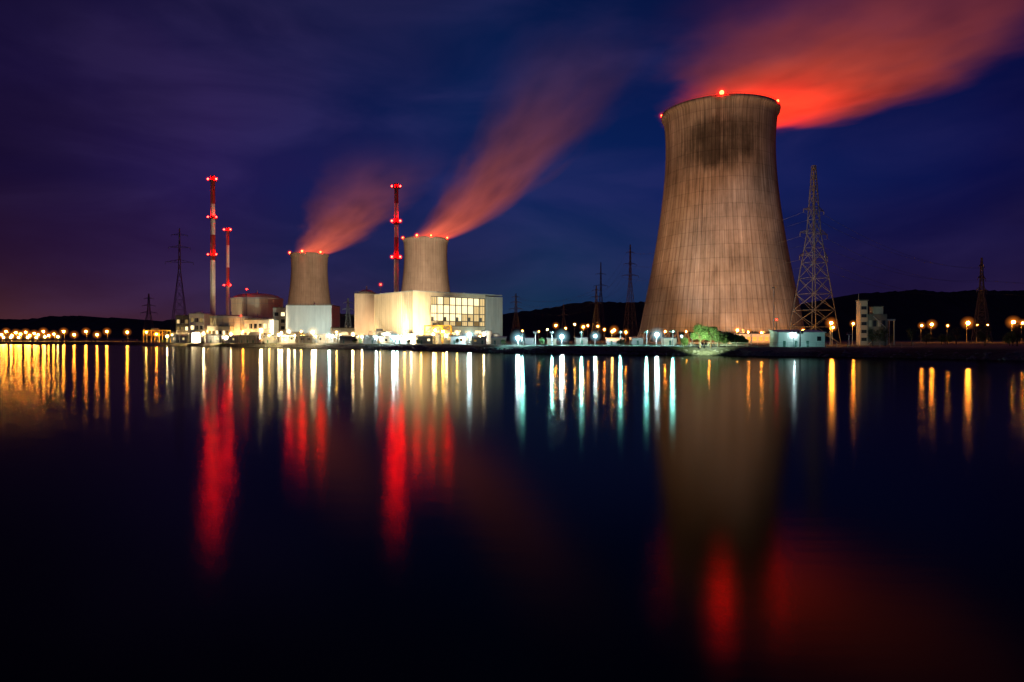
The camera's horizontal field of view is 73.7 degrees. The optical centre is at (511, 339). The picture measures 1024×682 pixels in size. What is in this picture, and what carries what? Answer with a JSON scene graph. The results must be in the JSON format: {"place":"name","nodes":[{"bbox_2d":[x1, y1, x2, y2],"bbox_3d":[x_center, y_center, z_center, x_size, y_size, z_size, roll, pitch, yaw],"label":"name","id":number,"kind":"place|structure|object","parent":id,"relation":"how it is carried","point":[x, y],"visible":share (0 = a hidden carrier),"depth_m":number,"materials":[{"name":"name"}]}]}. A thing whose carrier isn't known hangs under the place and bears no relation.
{"place":"outdoors","nodes":[
{"label":"outdoors","id":0,"kind":"place"},
{"bbox_2d":[0,344,1023,681],"bbox_3d":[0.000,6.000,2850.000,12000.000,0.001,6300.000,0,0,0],"label":"river water","id":1,"kind":"structure","parent":0,"point":[238,514],"depth_m":23.12,"materials":[{"name":"black liquid"}]},
{"bbox_2d":[0,289,1023,339],"bbox_3d":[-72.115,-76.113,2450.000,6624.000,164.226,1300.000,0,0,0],"label":"hills","id":2,"kind":"structure","parent":0,"point":[906,309],"depth_m":1977.96,"materials":[{"name":"black plant"},{"name":"rock"},{"name":"foliage"}]},
{"bbox_2d":[0,340,1023,360],"bbox_3d":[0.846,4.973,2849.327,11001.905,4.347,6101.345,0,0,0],"label":"ground","id":3,"kind":"structure","parent":0,"point":[999,349],"depth_m":276.96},
{"bbox_2d":[0,338,137,341],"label":"road bridge","id":4,"kind":"structure","parent":3,"relation":"on","point":[95,340],"depth_m":832.41,"materials":[{"name":"concrete"}]},
{"bbox_2d":[140,294,156,341],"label":"electricity pylon","id":5,"kind":"object","parent":3,"relation":"on","point":[148,306],"visible":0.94,"depth_m":799.32,"materials":[{"name":"metal"}]},
{"bbox_2d":[143,328,170,342],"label":"gantry crane","id":6,"kind":"object","parent":3,"relation":"on","point":[154,329],"visible":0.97,"depth_m":640.00,"materials":[{"name":"yellow paint"}]},
{"bbox_2d":[166,229,193,339],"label":"electricity pylon","id":7,"kind":"object","parent":3,"relation":"on","point":[182,292],"visible":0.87,"depth_m":898.87,"materials":[{"name":"metal"}]},
{"bbox_2d":[171,335,188,342],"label":"equipment shed","id":8,"kind":"structure","parent":3,"relation":"on","point":[184,339],"depth_m":628.00,"materials":[{"name":"metal"}]},
{"bbox_2d":[175,314,188,333],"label":"control building","id":9,"kind":"structure","parent":3,"relation":"on","point":[181,324],"depth_m":640.00,"materials":[{"name":"concrete"}]},
{"bbox_2d":[166,334,205,342],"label":"pipe rack","id":10,"kind":"object","parent":3,"relation":"on","point":[181,337],"visible":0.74,"depth_m":618.79,"materials":[{"name":"metal"}]},
{"bbox_2d":[191,331,200,342],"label":"storage tank","id":11,"kind":"object","parent":3,"relation":"on","point":[196,334],"visible":0.97,"depth_m":602.76,"materials":[{"name":"metal"}]},
{"bbox_2d":[189,312,214,342],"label":"workshop building","id":12,"kind":"structure","parent":3,"relation":"on","point":[199,321],"depth_m":632.00,"materials":[{"name":"beige concrete"}]},
{"bbox_2d":[207,175,216,314],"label":"chimney","id":13,"kind":"object","parent":3,"relation":"on","point":[212,180],"visible":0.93,"depth_m":658.17,"materials":[{"name":"red paint"}]},
{"bbox_2d":[208,334,222,342],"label":"equipment shed","id":14,"kind":"structure","parent":3,"relation":"on","point":[217,339],"depth_m":586.00,"materials":[{"name":"metal"}]},
{"bbox_2d":[207,323,234,342],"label":"workshop building","id":15,"kind":"structure","parent":3,"relation":"on","point":[225,329],"depth_m":590.11,"materials":[{"name":"concrete"}]},
{"bbox_2d":[223,227,230,314],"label":"chimney","id":16,"kind":"object","parent":3,"relation":"on","point":[227,231],"visible":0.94,"depth_m":688.76,"materials":[{"name":"red paint"}]},
{"bbox_2d":[210,312,252,334],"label":"building","id":17,"kind":"structure","parent":3,"relation":"on","point":[237,322],"depth_m":603.22,"materials":[{"name":"concrete"}]},
{"bbox_2d":[225,335,238,342],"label":"equipment shed","id":18,"kind":"structure","parent":3,"relation":"on","point":[234,339],"depth_m":578.00,"materials":[{"name":"metal"}]},
{"bbox_2d":[209,335,263,342],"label":"pipe rack","id":19,"kind":"object","parent":3,"relation":"on","point":[248,337],"visible":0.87,"depth_m":563.48,"materials":[{"name":"metal"}]},
{"bbox_2d":[239,335,258,342],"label":"equipment shed","id":20,"kind":"structure","parent":3,"relation":"on","point":[252,340],"depth_m":566.00,"materials":[{"name":"concrete"}]},
{"bbox_2d":[248,332,260,342],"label":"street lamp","id":21,"kind":"object","parent":3,"relation":"on","point":[254,333],"visible":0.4,"depth_m":586.66,"materials":[{"name":"metal"}]},
{"bbox_2d":[230,290,282,317],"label":"reactor building","id":22,"kind":"structure","parent":3,"relation":"on","point":[255,304],"depth_m":668.17,"materials":[{"name":"concrete"}]},
{"bbox_2d":[244,316,278,342],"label":"workshop building","id":23,"kind":"structure","parent":3,"relation":"on","point":[268,326],"depth_m":610.40,"materials":[{"name":"concrete"}]},
{"bbox_2d":[253,314,272,318],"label":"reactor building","id":24,"kind":"structure","parent":3,"relation":"on","point":[257,317],"depth_m":644.56,"materials":[{"name":"concrete"}]},
{"bbox_2d":[264,334,278,342],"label":"equipment shed","id":25,"kind":"structure","parent":3,"relation":"on","point":[266,338],"depth_m":545.00,"materials":[{"name":"metal"}]},
{"bbox_2d":[273,305,285,333],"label":"office annex","id":26,"kind":"object","parent":3,"relation":"on","point":[279,313],"visible":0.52,"depth_m":640.00,"materials":[{"name":"concrete"}]},
{"bbox_2d":[281,333,297,342],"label":"equipment shed","id":27,"kind":"structure","parent":3,"relation":"on","point":[292,340],"depth_m":535.00,"materials":[{"name":"metal"}]},
{"bbox_2d":[300,335,314,342],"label":"equipment shed","id":28,"kind":"structure","parent":3,"relation":"on","point":[305,340],"depth_m":525.00,"materials":[{"name":"concrete"}]},
{"bbox_2d":[274,334,341,343],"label":"pipe rack","id":29,"kind":"object","parent":3,"relation":"on","point":[302,337],"visible":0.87,"depth_m":507.79,"materials":[{"name":"metal"}]},
{"bbox_2d":[287,250,330,304],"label":"cooling tower","id":30,"kind":"structure","parent":3,"relation":"on","point":[309,278],"depth_m":1318.49,"materials":[{"name":"concrete"}]},
{"bbox_2d":[286,302,339,341],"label":"office building","id":31,"kind":"structure","parent":3,"relation":"on","point":[319,319],"depth_m":620.00,"materials":[{"name":"concrete"}]},
{"bbox_2d":[317,335,334,342],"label":"equipment shed","id":32,"kind":"structure","parent":3,"relation":"on","point":[323,340],"depth_m":500.00,"materials":[{"name":"concrete"}]},
{"bbox_2d":[332,329,339,342],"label":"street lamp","id":33,"kind":"object","parent":3,"relation":"on","point":[334,331],"visible":0.34,"depth_m":517.37,"materials":[{"name":"metal"}]},
{"bbox_2d":[330,325,354,334],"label":"workshop building","id":34,"kind":"structure","parent":3,"relation":"on","point":[350,330],"depth_m":561.02,"materials":[{"name":"concrete"}]},
{"bbox_2d":[337,331,347,342],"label":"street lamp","id":35,"kind":"object","parent":3,"relation":"on","point":[343,332],"visible":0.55,"depth_m":506.96,"materials":[{"name":"metal"}]},
{"bbox_2d":[342,298,353,327],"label":"electricity pylon","id":36,"kind":"object","parent":3,"relation":"on","point":[348,317],"visible":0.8,"depth_m":639.12,"materials":[{"name":"metal"}]},
{"bbox_2d":[339,335,358,342],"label":"equipment shed","id":37,"kind":"structure","parent":3,"relation":"on","point":[346,338],"depth_m":478.00,"materials":[{"name":"concrete"}]},
{"bbox_2d":[354,291,375,342],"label":"auxiliary building","id":38,"kind":"structure","parent":3,"relation":"on","point":[364,313],"depth_m":512.00,"materials":[{"name":"concrete"}]},
{"bbox_2d":[359,286,374,292],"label":"reactor building","id":39,"kind":"structure","parent":3,"relation":"on","point":[367,291],"depth_m":561.60,"materials":[{"name":"concrete"}]},
{"bbox_2d":[362,335,375,343],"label":"equipment shed","id":40,"kind":"structure","parent":3,"relation":"on","point":[370,339],"depth_m":455.00,"materials":[{"name":"metal"}]},
{"bbox_2d":[368,329,392,342],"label":"gantry crane","id":41,"kind":"object","parent":3,"relation":"on","point":[378,330],"visible":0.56,"depth_m":469.82,"materials":[{"name":"metal"}]},
{"bbox_2d":[380,336,392,343],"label":"equipment shed","id":42,"kind":"structure","parent":3,"relation":"on","point":[387,339],"depth_m":440.00,"materials":[{"name":"metal"}]},
{"bbox_2d":[365,335,417,343],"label":"pipe rack","id":43,"kind":"object","parent":3,"relation":"on","point":[390,338],"visible":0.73,"depth_m":433.22,"materials":[{"name":"metal"}]},
{"bbox_2d":[391,183,400,291],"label":"chimney","id":44,"kind":"object","parent":3,"relation":"on","point":[396,222],"visible":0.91,"depth_m":598.46,"materials":[{"name":"red paint"}]},
{"bbox_2d":[396,336,411,343],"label":"equipment shed","id":45,"kind":"structure","parent":3,"relation":"on","point":[403,338],"depth_m":430.00,"materials":[{"name":"metal"}]},
{"bbox_2d":[407,333,415,343],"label":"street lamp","id":46,"kind":"object","parent":3,"relation":"on","point":[413,338],"visible":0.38,"depth_m":437.55,"materials":[{"name":"metal"}]},
{"bbox_2d":[401,234,449,291],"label":"cooling tower","id":47,"kind":"structure","parent":3,"relation":"on","point":[425,264],"depth_m":1117.40,"materials":[{"name":"concrete"}]},
{"bbox_2d":[417,335,433,343],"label":"equipment shed","id":48,"kind":"structure","parent":3,"relation":"on","point":[428,338],"depth_m":412.00,"materials":[{"name":"concrete"}]},
{"bbox_2d":[424,323,451,342],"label":"gantry crane","id":49,"kind":"object","parent":3,"relation":"on","point":[437,324],"visible":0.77,"depth_m":431.82,"materials":[{"name":"yellow paint"}]},
{"bbox_2d":[374,290,502,343],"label":"turbine hall","id":50,"kind":"structure","parent":3,"relation":"on","point":[407,312],"depth_m":476.40,"materials":[{"name":"concrete"}]},
{"bbox_2d":[434,333,480,342],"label":"pipe rack","id":51,"kind":"object","parent":3,"relation":"on","point":[453,333],"visible":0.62,"depth_m":420.14,"materials":[{"name":"metal"}]},
{"bbox_2d":[450,335,465,343],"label":"equipment shed","id":52,"kind":"structure","parent":3,"relation":"on","point":[461,338],"depth_m":402.00,"materials":[{"name":"metal"}]},
{"bbox_2d":[471,336,486,343],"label":"equipment shed","id":53,"kind":"structure","parent":3,"relation":"on","point":[478,339],"depth_m":385.00,"materials":[{"name":"metal"}]},
{"bbox_2d":[481,330,491,343],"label":"storage tank","id":54,"kind":"object","parent":3,"relation":"on","point":[488,333],"visible":0.69,"depth_m":417.09,"materials":[{"name":"metal"}]},
{"bbox_2d":[490,336,506,344],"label":"equipment shed","id":55,"kind":"structure","parent":3,"relation":"on","point":[495,340],"depth_m":372.00,"materials":[{"name":"metal"}]},
{"bbox_2d":[510,294,522,340],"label":"electricity pylon","id":56,"kind":"object","parent":3,"relation":"on","point":[515,301],"visible":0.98,"depth_m":899.11,"materials":[{"name":"metal"}]},
{"bbox_2d":[524,337,534,343],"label":"equipment shed","id":57,"kind":"structure","parent":3,"relation":"on","point":[529,340],"depth_m":350.00,"materials":[{"name":"metal"}]},
{"bbox_2d":[546,338,556,344],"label":"equipment shed","id":58,"kind":"structure","parent":3,"relation":"on","point":[549,340],"depth_m":350.00,"materials":[{"name":"metal"}]},
{"bbox_2d":[559,304,567,340],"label":"electricity pylon","id":59,"kind":"object","parent":3,"relation":"on","point":[564,314],"visible":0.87,"depth_m":999.24,"materials":[{"name":"metal"}]},
{"bbox_2d":[258,341,883,346],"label":"quay fence","id":60,"kind":"object","parent":3,"relation":"on","point":[576,343],"visible":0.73,"depth_m":283.88,"materials":[{"name":"metal"}]},
{"bbox_2d":[574,337,587,344],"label":"equipment shed","id":61,"kind":"structure","parent":3,"relation":"on","point":[584,340],"depth_m":350.00,"materials":[{"name":"concrete"}]},
{"bbox_2d":[589,286,602,341],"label":"electricity pylon","id":62,"kind":"object","parent":3,"relation":"on","point":[595,308],"visible":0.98,"depth_m":849.34,"materials":[{"name":"metal"}]},
{"bbox_2d":[595,262,605,340],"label":"electricity pylon","id":63,"kind":"object","parent":3,"relation":"on","point":[600,284],"visible":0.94,"depth_m":1298.96,"materials":[{"name":"metal"}]},
{"bbox_2d":[606,338,623,344],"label":"equipment shed","id":64,"kind":"structure","parent":3,"relation":"on","point":[612,341],"depth_m":345.00,"materials":[{"name":"metal"}]},
{"bbox_2d":[214,343,1023,359],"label":"riverbank stones","id":65,"kind":"object","parent":3,"relation":"on","point":[722,352],"visible":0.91,"depth_m":278.72,"materials":[{"name":"grey stone"}]},
{"bbox_2d":[616,339,626,345],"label":"shrub","id":66,"kind":"object","parent":3,"relation":"on","point":[619,341],"visible":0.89,"depth_m":299.25,"materials":[{"name":"green plant"}]},
{"bbox_2d":[622,245,638,341],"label":"electricity pylon","id":67,"kind":"object","parent":3,"relation":"on","point":[629,285],"visible":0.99,"depth_m":900.05,"materials":[{"name":"metal"}]},
{"bbox_2d":[629,337,642,344],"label":"equipment shed","id":68,"kind":"structure","parent":3,"relation":"on","point":[635,339],"depth_m":345.00,"materials":[{"name":"metal"}]},
{"bbox_2d":[661,337,676,344],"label":"equipment shed","id":69,"kind":"structure","parent":3,"relation":"on","point":[666,339],"depth_m":335.00,"materials":[{"name":"metal"}]},
{"bbox_2d":[680,337,688,346],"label":"tree","id":70,"kind":"object","parent":3,"relation":"on","point":[684,340],"visible":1,"depth_m":260.62,"materials":[{"name":"green plant"}]},
{"bbox_2d":[690,323,709,347],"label":"tree","id":71,"kind":"object","parent":3,"relation":"on","point":[702,330],"visible":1,"depth_m":255.69,"materials":[{"name":"green plant"}]},
{"bbox_2d":[706,326,720,347],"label":"tree","id":72,"kind":"object","parent":3,"relation":"on","point":[713,331],"visible":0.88,"depth_m":257.35,"materials":[{"name":"green plant"}]},
{"bbox_2d":[637,90,804,343],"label":"cooling tower","id":73,"kind":"structure","parent":3,"relation":"on","point":[720,254],"depth_m":461.89,"materials":[{"name":"concrete"}]},
{"bbox_2d":[714,330,727,346],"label":"tree","id":74,"kind":"object","parent":3,"relation":"on","point":[723,336],"visible":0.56,"depth_m":260.89,"materials":[{"name":"green plant"}]},
{"bbox_2d":[722,331,735,343],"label":"tree","id":75,"kind":"object","parent":3,"relation":"on","point":[730,337],"visible":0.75,"depth_m":273.99,"materials":[{"name":"green plant"}]},
{"bbox_2d":[733,334,743,345],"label":"tree","id":76,"kind":"object","parent":3,"relation":"on","point":[738,337],"visible":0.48,"depth_m":279.12,"materials":[{"name":"green plant"}]},
{"bbox_2d":[738,335,748,344],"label":"tree","id":77,"kind":"object","parent":3,"relation":"on","point":[745,340],"visible":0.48,"depth_m":283.96,"materials":[{"name":"green plant"}]},
{"bbox_2d":[727,329,769,343],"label":"pump house","id":78,"kind":"structure","parent":3,"relation":"on","point":[763,337],"depth_m":415.00,"materials":[{"name":"concrete"}]},
{"bbox_2d":[772,287,775,329],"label":"lighting mast","id":79,"kind":"object","parent":3,"relation":"on","point":[773,314],"visible":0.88,"depth_m":329.91,"materials":[{"name":"metal"}]},
{"bbox_2d":[769,330,826,346],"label":"boat house","id":80,"kind":"structure","parent":3,"relation":"on","point":[813,338],"depth_m":262.00,"materials":[{"name":"metal"}]},
{"bbox_2d":[797,331,802,347],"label":"floodlight mast","id":81,"kind":"object","parent":3,"relation":"on","point":[798,332],"visible":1,"depth_m":243.79,"materials":[{"name":"metal"}]},
{"bbox_2d":[789,165,841,343],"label":"electricity pylon","id":82,"kind":"object","parent":3,"relation":"on","point":[814,197],"visible":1,"depth_m":428.80,"materials":[{"name":"metal"}]},
{"bbox_2d":[509,212,1023,314],"bbox_3d":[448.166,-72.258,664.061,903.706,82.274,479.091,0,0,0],"label":"power lines","id":83,"kind":"object","parent":82,"relation":"attached to","point":[810,265],"visible":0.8,"depth_m":501.46,"materials":[{"name":"metal"}]},
{"bbox_2d":[868,328,879,345],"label":"tree","id":84,"kind":"object","parent":3,"relation":"on","point":[871,334],"visible":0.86,"depth_m":284.53,"materials":[{"name":"green plant"}]},
{"bbox_2d":[855,294,894,344],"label":"silo building","id":85,"kind":"structure","parent":3,"relation":"on","point":[875,318],"depth_m":329.76,"materials":[{"name":"concrete"}]},
{"bbox_2d":[872,326,892,345],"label":"tree","id":86,"kind":"object","parent":3,"relation":"on","point":[882,331],"visible":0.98,"depth_m":277.25,"materials":[{"name":"green plant"}]},
{"bbox_2d":[905,327,918,345],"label":"tree","id":87,"kind":"object","parent":3,"relation":"on","point":[912,336],"visible":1,"depth_m":302.43,"materials":[{"name":"green plant"}]},
{"bbox_2d":[917,331,935,344],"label":"tree","id":88,"kind":"object","parent":3,"relation":"on","point":[930,338],"visible":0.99,"depth_m":364.69,"materials":[{"name":"green plant"}]},
{"bbox_2d":[936,333,945,344],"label":"tree","id":89,"kind":"object","parent":3,"relation":"on","point":[940,338],"visible":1,"depth_m":360.16,"materials":[{"name":"green plant"}]},
{"bbox_2d":[942,333,955,344],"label":"tree","id":90,"kind":"object","parent":3,"relation":"on","point":[948,339],"visible":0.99,"depth_m":358.01,"materials":[{"name":"green plant"}]},
{"bbox_2d":[970,258,992,342],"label":"electricity pylon","id":91,"kind":"object","parent":3,"relation":"on","point":[981,265],"visible":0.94,"depth_m":559.64,"materials":[{"name":"metal"}]},
{"bbox_2d":[975,325,992,345],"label":"tree","id":92,"kind":"object","parent":3,"relation":"on","point":[984,338],"visible":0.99,"depth_m":277.59,"materials":[{"name":"green plant"}]},
{"bbox_2d":[1000,332,1015,345],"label":"tree","id":93,"kind":"object","parent":3,"relation":"on","point":[1007,333],"visible":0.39,"depth_m":293.47,"materials":[{"name":"green plant"}]},
{"bbox_2d":[1002,330,1023,345],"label":"tree","id":94,"kind":"object","parent":3,"relation":"on","point":[1010,339],"visible":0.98,"depth_m":289.13,"materials":[{"name":"green plant"}]},
{"bbox_2d":[1011,322,1023,345],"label":"tree","id":95,"kind":"object","parent":3,"relation":"on","point":[1017,327],"visible":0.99,"depth_m":286.59,"materials":[{"name":"green plant"}]},
{"bbox_2d":[0,0,1023,320],"label":"sky","id":96,"kind":"structure","parent":0,"point":[528,136],"materials":[{"name":"blue"}]}
]}

